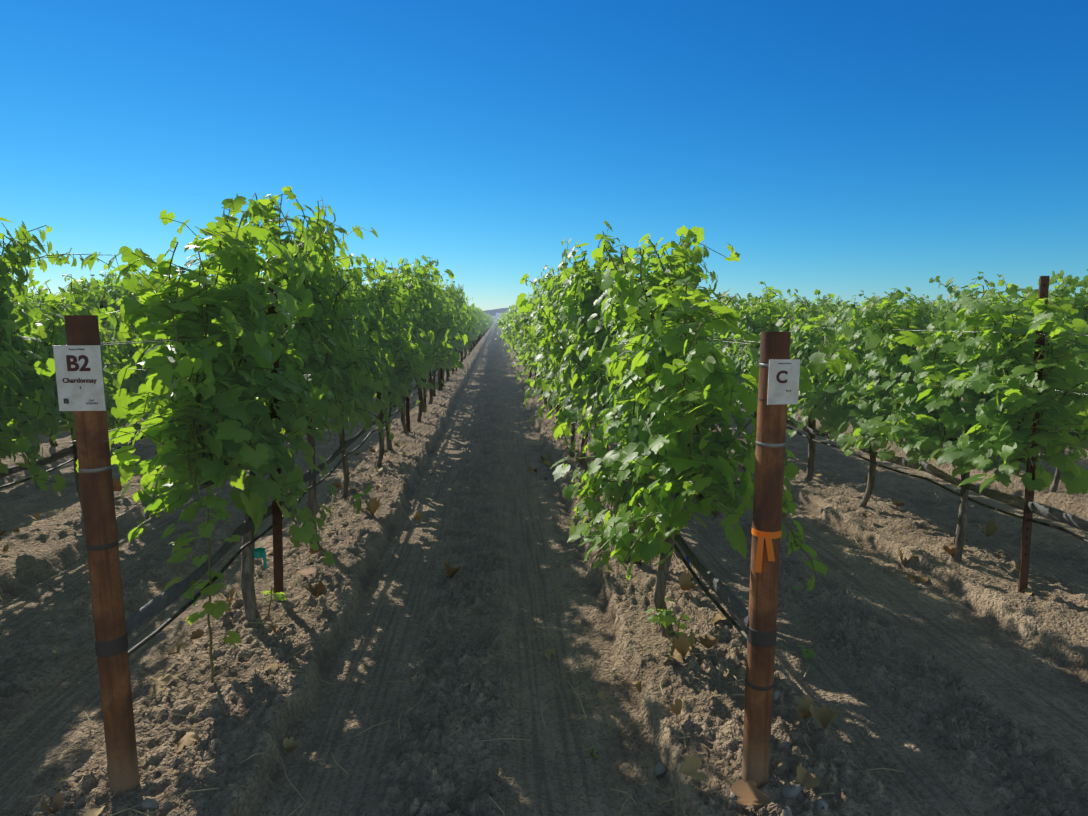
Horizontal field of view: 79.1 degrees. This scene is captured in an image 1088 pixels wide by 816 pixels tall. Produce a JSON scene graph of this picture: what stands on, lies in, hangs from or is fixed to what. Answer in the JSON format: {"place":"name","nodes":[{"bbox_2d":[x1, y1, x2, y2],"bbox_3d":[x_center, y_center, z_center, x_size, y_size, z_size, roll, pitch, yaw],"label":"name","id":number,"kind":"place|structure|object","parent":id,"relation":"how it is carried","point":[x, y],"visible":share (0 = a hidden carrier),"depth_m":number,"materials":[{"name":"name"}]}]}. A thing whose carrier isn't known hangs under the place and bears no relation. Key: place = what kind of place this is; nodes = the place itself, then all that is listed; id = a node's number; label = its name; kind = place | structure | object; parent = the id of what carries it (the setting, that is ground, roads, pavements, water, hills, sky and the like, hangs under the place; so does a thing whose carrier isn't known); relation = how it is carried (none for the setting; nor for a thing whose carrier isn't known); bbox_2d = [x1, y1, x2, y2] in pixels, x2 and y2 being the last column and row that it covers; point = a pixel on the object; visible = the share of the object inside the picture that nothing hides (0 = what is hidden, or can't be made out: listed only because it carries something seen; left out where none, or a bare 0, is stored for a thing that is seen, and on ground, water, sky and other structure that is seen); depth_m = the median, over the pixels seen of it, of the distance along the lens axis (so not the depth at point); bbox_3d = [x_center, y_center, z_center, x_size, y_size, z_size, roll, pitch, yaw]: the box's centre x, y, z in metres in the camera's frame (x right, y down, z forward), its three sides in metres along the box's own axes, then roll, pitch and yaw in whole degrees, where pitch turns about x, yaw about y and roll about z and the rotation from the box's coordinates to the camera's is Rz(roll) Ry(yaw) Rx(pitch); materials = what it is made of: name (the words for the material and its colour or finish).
{"place":"outdoors","nodes":[
{"label":"outdoors","id":0,"kind":"place"},
{"bbox_2d":[0,328,759,639],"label":"row lines","id":1,"kind":"object","parent":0,"point":[718,583],"depth_m":3.02,"materials":[{"name":"black plastic"}]},
{"bbox_2d":[488,309,501,320],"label":"buildings","id":2,"kind":"structure","parent":0,"point":[496,316],"depth_m":688.67,"materials":[{"name":"paint"}]},
{"bbox_2d":[0,321,1087,815],"label":"vineyard ground","id":3,"kind":"structure","parent":0,"point":[948,687],"depth_m":3.57,"materials":[{"name":"soil"}]},
{"bbox_2d":[27,287,63,310],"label":"vine","id":4,"kind":"object","parent":3,"relation":"on","point":[33,299],"depth_m":11.84,"materials":[{"name":"green plant"}]},
{"bbox_2d":[5,288,116,446],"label":"vine","id":5,"kind":"object","parent":3,"relation":"on","point":[51,442],"visible":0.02,"depth_m":8.52,"materials":[{"name":"green plant"}]},
{"bbox_2d":[39,287,87,311],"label":"vine","id":6,"kind":"object","parent":3,"relation":"on","point":[67,290],"depth_m":13.01,"materials":[{"name":"green plant"}]},
{"bbox_2d":[0,217,148,492],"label":"vine","id":7,"kind":"object","parent":3,"relation":"on","point":[27,370],"visible":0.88,"depth_m":4.63,"materials":[{"name":"green plant"}]},
{"bbox_2d":[7,269,154,509],"bbox_3d":[-4.128,-0.065,5.615,1.451,2.201,2.026,0,9,-5],"label":"vine","id":8,"kind":"object","parent":3,"relation":"on","point":[56,306],"visible":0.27,"depth_m":5.59,"materials":[{"name":"green plant"}]},
{"bbox_2d":[44,271,127,423],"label":"vine","id":9,"kind":"object","parent":3,"relation":"on","point":[107,280],"visible":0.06,"depth_m":9.96,"materials":[{"name":"green plant"}]},
{"bbox_2d":[53,315,139,797],"bbox_3d":[-1.524,0.669,2.310,0.145,1.970,0.103,-1,8,-4],"label":"end post","id":10,"kind":"object","parent":3,"relation":"on","point":[79,375],"visible":1,"depth_m":2.25,"materials":[{"name":"brown wood"}]},
{"bbox_2d":[73,264,168,418],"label":"vine","id":11,"kind":"object","parent":3,"relation":"on","point":[138,275],"visible":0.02,"depth_m":10.86,"materials":[{"name":"green plant"}]},
{"bbox_2d":[107,269,142,296],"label":"vine","id":12,"kind":"object","parent":3,"relation":"on","point":[122,278],"depth_m":14.55,"materials":[{"name":"green plant"}]},
{"bbox_2d":[99,291,162,476],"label":"vine","id":13,"kind":"object","parent":3,"relation":"on","point":[140,376],"visible":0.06,"depth_m":6.53,"materials":[{"name":"green plant"}]},
{"bbox_2d":[161,487,241,681],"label":"young vine","id":14,"kind":"object","parent":3,"relation":"on","point":[219,607],"visible":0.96,"depth_m":3.00,"materials":[{"name":"green plant"}]},
{"bbox_2d":[196,253,234,289],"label":"vine","id":15,"kind":"object","parent":3,"relation":"on","point":[212,278],"depth_m":8.76,"materials":[{"name":"green plant"}]},
{"bbox_2d":[76,196,372,621],"bbox_3d":[-1.740,0.070,3.873,1.284,2.403,2.452,-3,8,-23],"label":"vine","id":16,"kind":"object","parent":3,"relation":"on","point":[224,374],"visible":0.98,"depth_m":3.22,"materials":[{"name":"green plant"}]},
{"bbox_2d":[253,547,266,567],"bbox_3d":[-1.624,0.860,3.777,0.091,0.100,0.070,-1,8,-4],"label":"teal trunk tag","id":17,"kind":"object","parent":16,"relation":"attached to","point":[260,552],"visible":0.89,"depth_m":3.75,"materials":[{"name":"teal plastic"}]},
{"bbox_2d":[69,327,463,655],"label":"trellis wires","id":18,"kind":"object","parent":3,"relation":"on","point":[225,548],"visible":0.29,"depth_m":2.94,"materials":[{"name":"black metal"}]},
{"bbox_2d":[262,586,285,615],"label":"weed","id":19,"kind":"object","parent":3,"relation":"on","point":[280,596],"visible":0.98,"depth_m":3.75,"materials":[{"name":"green plant"}]},
{"bbox_2d":[267,282,283,595],"bbox_3d":[-1.606,0.370,3.962,0.058,2.221,0.044,2,7,-1],"label":"trellis post","id":20,"kind":"object","parent":3,"relation":"on","point":[277,548],"visible":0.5,"depth_m":4.00,"materials":[{"name":"metal"}]},
{"bbox_2d":[222,186,419,543],"bbox_3d":[-1.699,-0.235,4.953,1.490,2.743,1.686,-2,8,-7],"label":"vine","id":21,"kind":"object","parent":3,"relation":"on","point":[330,317],"visible":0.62,"depth_m":4.59,"materials":[{"name":"green plant"}]},
{"bbox_2d":[262,255,433,498],"bbox_3d":[-1.753,-0.235,5.830,1.588,2.488,2.154,-4,9,-6],"label":"vine","id":22,"kind":"object","parent":3,"relation":"on","point":[365,402],"visible":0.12,"depth_m":6.08,"materials":[{"name":"green plant"}]},
{"bbox_2d":[343,253,467,467],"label":"vine","id":23,"kind":"object","parent":3,"relation":"on","point":[394,329],"visible":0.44,"depth_m":7.14,"materials":[{"name":"green plant"}]},
{"bbox_2d":[406,390,409,431],"bbox_3d":[-2.058,-0.450,9.901,0.056,2.256,0.042,-1,7,-8],"label":"trellis post","id":24,"kind":"object","parent":3,"relation":"on","point":[407,415],"visible":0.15,"depth_m":9.95,"materials":[{"name":"metal"}]},
{"bbox_2d":[367,275,449,450],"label":"vine","id":25,"kind":"object","parent":3,"relation":"on","point":[388,441],"visible":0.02,"depth_m":8.63,"materials":[{"name":"green plant"}]},
{"bbox_2d":[367,255,454,433],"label":"vine","id":26,"kind":"object","parent":3,"relation":"on","point":[423,321],"visible":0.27,"depth_m":9.38,"materials":[{"name":"green plant"}]},
{"bbox_2d":[395,257,472,421],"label":"vine","id":27,"kind":"object","parent":3,"relation":"on","point":[438,332],"visible":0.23,"depth_m":10.49,"materials":[{"name":"green plant"}]},
{"bbox_2d":[407,264,466,411],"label":"vine","id":28,"kind":"object","parent":3,"relation":"on","point":[463,309],"visible":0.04,"depth_m":12.05,"materials":[{"name":"green plant"}]},
{"bbox_2d":[428,289,461,404],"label":"vine","id":29,"kind":"object","parent":3,"relation":"on","point":[430,395],"visible":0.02,"depth_m":13.24,"materials":[{"name":"green plant"}]},
{"bbox_2d":[442,321,460,386],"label":"vine","id":30,"kind":"object","parent":3,"relation":"on","point":[443,373],"depth_m":16.70,"materials":[{"name":"green plant"}]},
{"bbox_2d":[438,279,469,381],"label":"vine","id":31,"kind":"object","parent":3,"relation":"on","point":[451,295],"visible":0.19,"depth_m":17.86,"materials":[{"name":"green plant"}]},
{"bbox_2d":[432,296,475,396],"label":"vine","id":32,"kind":"object","parent":3,"relation":"on","point":[453,335],"depth_m":14.50,"materials":[{"name":"green plant"}]},
{"bbox_2d":[437,283,478,390],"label":"vine","id":33,"kind":"object","parent":3,"relation":"on","point":[443,298],"visible":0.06,"depth_m":15.59,"materials":[{"name":"green plant"}]},
{"bbox_2d":[441,281,474,373],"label":"vine","id":34,"kind":"object","parent":3,"relation":"on","point":[461,302],"visible":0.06,"depth_m":20.09,"materials":[{"name":"green plant"}]},
{"bbox_2d":[444,289,481,376],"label":"vine","id":35,"kind":"object","parent":3,"relation":"on","point":[458,337],"visible":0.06,"depth_m":19.40,"materials":[{"name":"green plant"}]},
{"bbox_2d":[455,304,472,370],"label":"vine","id":36,"kind":"object","parent":3,"relation":"on","point":[462,341],"depth_m":21.63,"materials":[{"name":"green plant"}]},
{"bbox_2d":[457,299,483,361],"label":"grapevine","id":37,"kind":"object","parent":3,"relation":"on","point":[470,311],"visible":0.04,"depth_m":27.47,"materials":[{"name":"green plant"}]},
{"bbox_2d":[470,306,487,351],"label":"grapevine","id":38,"kind":"object","parent":3,"relation":"on","point":[476,310],"visible":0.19,"depth_m":36.83,"materials":[{"name":"green plant"}]},
{"bbox_2d":[474,306,488,343],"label":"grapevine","id":39,"kind":"object","parent":3,"relation":"on","point":[481,314],"visible":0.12,"depth_m":48.83,"materials":[{"name":"green plant"}]},
{"bbox_2d":[480,310,490,339],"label":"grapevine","id":40,"kind":"object","parent":3,"relation":"on","point":[481,335],"visible":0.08,"depth_m":54.81,"materials":[{"name":"green plant"}]},
{"bbox_2d":[497,306,514,351],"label":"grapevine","id":41,"kind":"object","parent":3,"relation":"on","point":[508,312],"visible":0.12,"depth_m":37.48,"materials":[{"name":"green plant"}]},
{"bbox_2d":[494,306,525,370],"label":"vine","id":42,"kind":"object","parent":3,"relation":"on","point":[508,347],"visible":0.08,"depth_m":20.86,"materials":[{"name":"green plant"}]},
{"bbox_2d":[500,302,522,360],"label":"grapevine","id":43,"kind":"object","parent":3,"relation":"on","point":[511,308],"visible":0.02,"depth_m":26.98,"materials":[{"name":"green plant"}]},
{"bbox_2d":[502,308,529,368],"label":"vine","id":44,"kind":"object","parent":3,"relation":"on","point":[514,332],"depth_m":20.10,"materials":[{"name":"green plant"}]},
{"bbox_2d":[507,314,526,361],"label":"vine","id":45,"kind":"object","parent":3,"relation":"on","point":[515,351],"depth_m":17.11,"materials":[{"name":"green plant"}]},
{"bbox_2d":[0,442,1034,815],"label":"fallen leaves","id":46,"kind":"object","parent":3,"relation":"on","point":[746,792],"visible":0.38,"depth_m":3.24,"materials":[{"name":"plant"}]},
{"bbox_2d":[492,288,543,389],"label":"vine","id":47,"kind":"object","parent":3,"relation":"on","point":[510,337],"visible":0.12,"depth_m":15.05,"materials":[{"name":"green plant"}]},
{"bbox_2d":[507,292,533,377],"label":"vine","id":48,"kind":"object","parent":3,"relation":"on","point":[530,373],"visible":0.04,"depth_m":18.74,"materials":[{"name":"green plant"}]},
{"bbox_2d":[507,292,551,413],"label":"vine","id":49,"kind":"object","parent":3,"relation":"on","point":[525,350],"visible":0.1,"depth_m":11.60,"materials":[{"name":"green plant"}]},
{"bbox_2d":[518,315,541,391],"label":"vine","id":50,"kind":"object","parent":3,"relation":"on","point":[526,337],"depth_m":14.23,"materials":[{"name":"green plant"}]},
{"bbox_2d":[515,302,546,404],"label":"vine","id":51,"kind":"object","parent":3,"relation":"on","point":[525,363],"depth_m":13.21,"materials":[{"name":"green plant"}]},
{"bbox_2d":[518,265,565,435],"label":"vine","id":52,"kind":"object","parent":3,"relation":"on","point":[522,280],"depth_m":9.23,"materials":[{"name":"green plant"}]},
{"bbox_2d":[531,270,561,410],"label":"vine","id":53,"kind":"object","parent":3,"relation":"on","point":[539,300],"visible":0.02,"depth_m":10.37,"materials":[{"name":"green plant"}]},
{"bbox_2d":[6,412,1087,815],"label":"straw and twigs","id":54,"kind":"object","parent":3,"relation":"on","point":[424,696],"visible":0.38,"depth_m":2.86,"materials":[{"name":"beige"}]},
{"bbox_2d":[511,258,592,456],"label":"vine","id":55,"kind":"object","parent":3,"relation":"on","point":[554,299],"visible":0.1,"depth_m":8.19,"materials":[{"name":"green plant"}]},
{"bbox_2d":[513,261,594,481],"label":"vine","id":56,"kind":"object","parent":3,"relation":"on","point":[547,357],"visible":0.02,"depth_m":6.99,"materials":[{"name":"green plant"}]},
{"bbox_2d":[141,473,1000,815],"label":"field stones","id":57,"kind":"object","parent":3,"relation":"on","point":[793,791],"visible":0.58,"depth_m":2.34,"materials":[{"name":"beige stone"}]},
{"bbox_2d":[586,747,597,757],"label":"weed","id":58,"kind":"object","parent":3,"relation":"on","point":[594,754],"depth_m":2.77,"materials":[{"name":"green plant"}]},
{"bbox_2d":[515,221,712,507],"bbox_3d":[0.515,-0.319,5.819,1.534,2.669,1.739,-1,8,-2],"label":"vine","id":59,"kind":"object","parent":3,"relation":"on","point":[572,299],"visible":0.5,"depth_m":5.61,"materials":[{"name":"green plant"}]},
{"bbox_2d":[524,225,747,561],"bbox_3d":[0.617,-0.029,4.598,1.556,2.408,1.894,2,7,-2],"label":"vine","id":60,"kind":"object","parent":3,"relation":"on","point":[687,254],"visible":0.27,"depth_m":4.34,"materials":[{"name":"green plant"}]},
{"bbox_2d":[633,277,654,564],"bbox_3d":[0.665,0.276,4.453,0.047,2.276,0.124,-6,10,-38],"label":"trellis post","id":61,"kind":"object","parent":3,"relation":"on","point":[640,561],"visible":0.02,"depth_m":4.49,"materials":[{"name":"metal"}]},
{"bbox_2d":[644,594,679,638],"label":"weed","id":62,"kind":"object","parent":3,"relation":"on","point":[663,619],"visible":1,"depth_m":3.40,"materials":[{"name":"green plant"}]},
{"bbox_2d":[669,611,690,635],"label":"weed","id":63,"kind":"object","parent":3,"relation":"on","point":[683,625],"visible":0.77,"depth_m":3.55,"materials":[{"name":"green plant"}]},
{"bbox_2d":[704,292,762,391],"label":"vine","id":64,"kind":"object","parent":3,"relation":"on","point":[718,334],"visible":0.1,"depth_m":8.90,"materials":[{"name":"green plant"}]},
{"bbox_2d":[550,239,922,637],"bbox_3d":[0.817,0.225,3.595,1.528,2.154,2.023,-1,8,-4],"label":"vine","id":65,"kind":"object","parent":3,"relation":"on","point":[668,448],"visible":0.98,"depth_m":3.05,"materials":[{"name":"green plant"}]},
{"bbox_2d":[710,281,801,448],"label":"vine","id":66,"kind":"object","parent":3,"relation":"on","point":[753,323],"visible":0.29,"depth_m":7.79,"materials":[{"name":"green plant"}]},
{"bbox_2d":[747,289,790,317],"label":"vine","id":67,"kind":"object","parent":3,"relation":"on","point":[760,297],"visible":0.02,"depth_m":13.27,"materials":[{"name":"green plant"}]},
{"bbox_2d":[741,332,799,788],"bbox_3d":[0.785,0.692,2.347,0.123,1.915,0.108,-1,8,-4],"label":"end post","id":68,"kind":"object","parent":3,"relation":"on","point":[778,384],"visible":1,"depth_m":2.28,"materials":[{"name":"brown wood"}]},
{"bbox_2d":[777,289,829,358],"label":"vine","id":69,"kind":"object","parent":3,"relation":"on","point":[790,317],"visible":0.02,"depth_m":12.14,"materials":[{"name":"green plant"}]},
{"bbox_2d":[797,646,815,659],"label":"weed","id":70,"kind":"object","parent":3,"relation":"on","point":[809,654],"depth_m":3.57,"materials":[{"name":"green plant"}]},
{"bbox_2d":[721,289,897,481],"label":"vine","id":71,"kind":"object","parent":3,"relation":"on","point":[810,346],"visible":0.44,"depth_m":6.75,"materials":[{"name":"green plant"}]},
{"bbox_2d":[792,310,841,404],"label":"vine","id":72,"kind":"object","parent":3,"relation":"on","point":[835,325],"visible":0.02,"depth_m":11.02,"materials":[{"name":"green plant"}]},
{"bbox_2d":[818,296,848,331],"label":"vine","id":73,"kind":"object","parent":3,"relation":"on","point":[834,305],"visible":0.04,"depth_m":15.33,"materials":[{"name":"green plant"}]},
{"bbox_2d":[834,304,858,324],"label":"vine","id":74,"kind":"object","parent":3,"relation":"on","point":[838,313],"depth_m":14.44,"materials":[{"name":"green plant"}]},
{"bbox_2d":[822,290,887,344],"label":"vine","id":75,"kind":"object","parent":3,"relation":"on","point":[845,307],"visible":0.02,"depth_m":10.20,"materials":[{"name":"green plant"}]},
{"bbox_2d":[803,288,972,507],"bbox_3d":[3.075,-0.007,5.756,1.213,2.047,1.685,1,8,-4],"label":"vine","id":76,"kind":"object","parent":3,"relation":"on","point":[860,405],"visible":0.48,"depth_m":5.60,"materials":[{"name":"green plant"}]},
{"bbox_2d":[884,294,928,318],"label":"vine","id":77,"kind":"object","parent":3,"relation":"on","point":[923,295],"visible":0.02,"depth_m":12.90,"materials":[{"name":"green plant"}]},
{"bbox_2d":[883,287,964,444],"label":"vine","id":78,"kind":"object","parent":3,"relation":"on","point":[926,322],"visible":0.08,"depth_m":8.69,"materials":[{"name":"green plant"}]},
{"bbox_2d":[923,299,947,315],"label":"vine","id":79,"kind":"object","parent":3,"relation":"on","point":[935,308],"depth_m":18.48,"materials":[{"name":"green plant"}]},
{"bbox_2d":[824,284,1087,561],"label":"vine","id":80,"kind":"object","parent":3,"relation":"on","point":[1002,404],"visible":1,"depth_m":4.17,"materials":[{"name":"green plant"}]},
{"bbox_2d":[925,271,1031,442],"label":"vine","id":81,"kind":"object","parent":3,"relation":"on","point":[1011,290],"visible":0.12,"depth_m":7.64,"materials":[{"name":"green plant"}]},
{"bbox_2d":[1018,276,1049,592],"bbox_3d":[2.981,0.342,4.027,0.104,2.261,0.047,4,9,28],"label":"trellis post","id":82,"kind":"object","parent":3,"relation":"on","point":[1029,495],"visible":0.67,"depth_m":4.05,"materials":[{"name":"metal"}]},
{"bbox_2d":[1007,298,1065,316],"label":"vine","id":83,"kind":"object","parent":3,"relation":"on","point":[1023,307],"depth_m":9.95,"materials":[{"name":"green plant"}]},
{"bbox_2d":[1007,269,1087,492],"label":"vine","id":84,"kind":"object","parent":3,"relation":"on","point":[1062,291],"visible":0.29,"depth_m":6.15,"materials":[{"name":"green plant"}]},
{"bbox_2d":[1063,294,1087,429],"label":"vine","id":85,"kind":"object","parent":3,"relation":"on","point":[1080,411],"visible":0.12,"depth_m":5.95,"materials":[{"name":"green plant"}]},
{"bbox_2d":[0,0,1087,310],"label":"sky","id":86,"kind":"structure","parent":0,"point":[844,148],"materials":[{"name":"blue"}]},
{"bbox_2d":[482,302,957,315],"bbox_3d":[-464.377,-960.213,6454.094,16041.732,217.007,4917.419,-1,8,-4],"label":"distant hills","id":87,"kind":"structure","parent":0,"point":[493,312],"depth_m":8882.67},
{"bbox_3d":[3.077,0.647,2.625,0.100,1.930,0.100,-1,8,-4],"label":"end post","id":88,"kind":"object","parent":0,"visible":0},
{"bbox_2d":[733,326,1087,542],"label":"trellis wires","id":89,"kind":"object","parent":88,"relation":"attached to","point":[1019,502],"visible":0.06,"depth_m":4.36,"materials":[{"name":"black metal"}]},
{"bbox_3d":[5.377,0.617,2.846,0.100,1.930,0.100,-1,8,-4],"label":"end post","id":90,"kind":"object","parent":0,"visible":0},
{"bbox_2d":[837,324,1087,449],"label":"row lines","id":91,"kind":"object","parent":90,"relation":"attached to","point":[1073,434],"depth_m":6.37,"materials":[{"name":"silver metal"}]}
]}

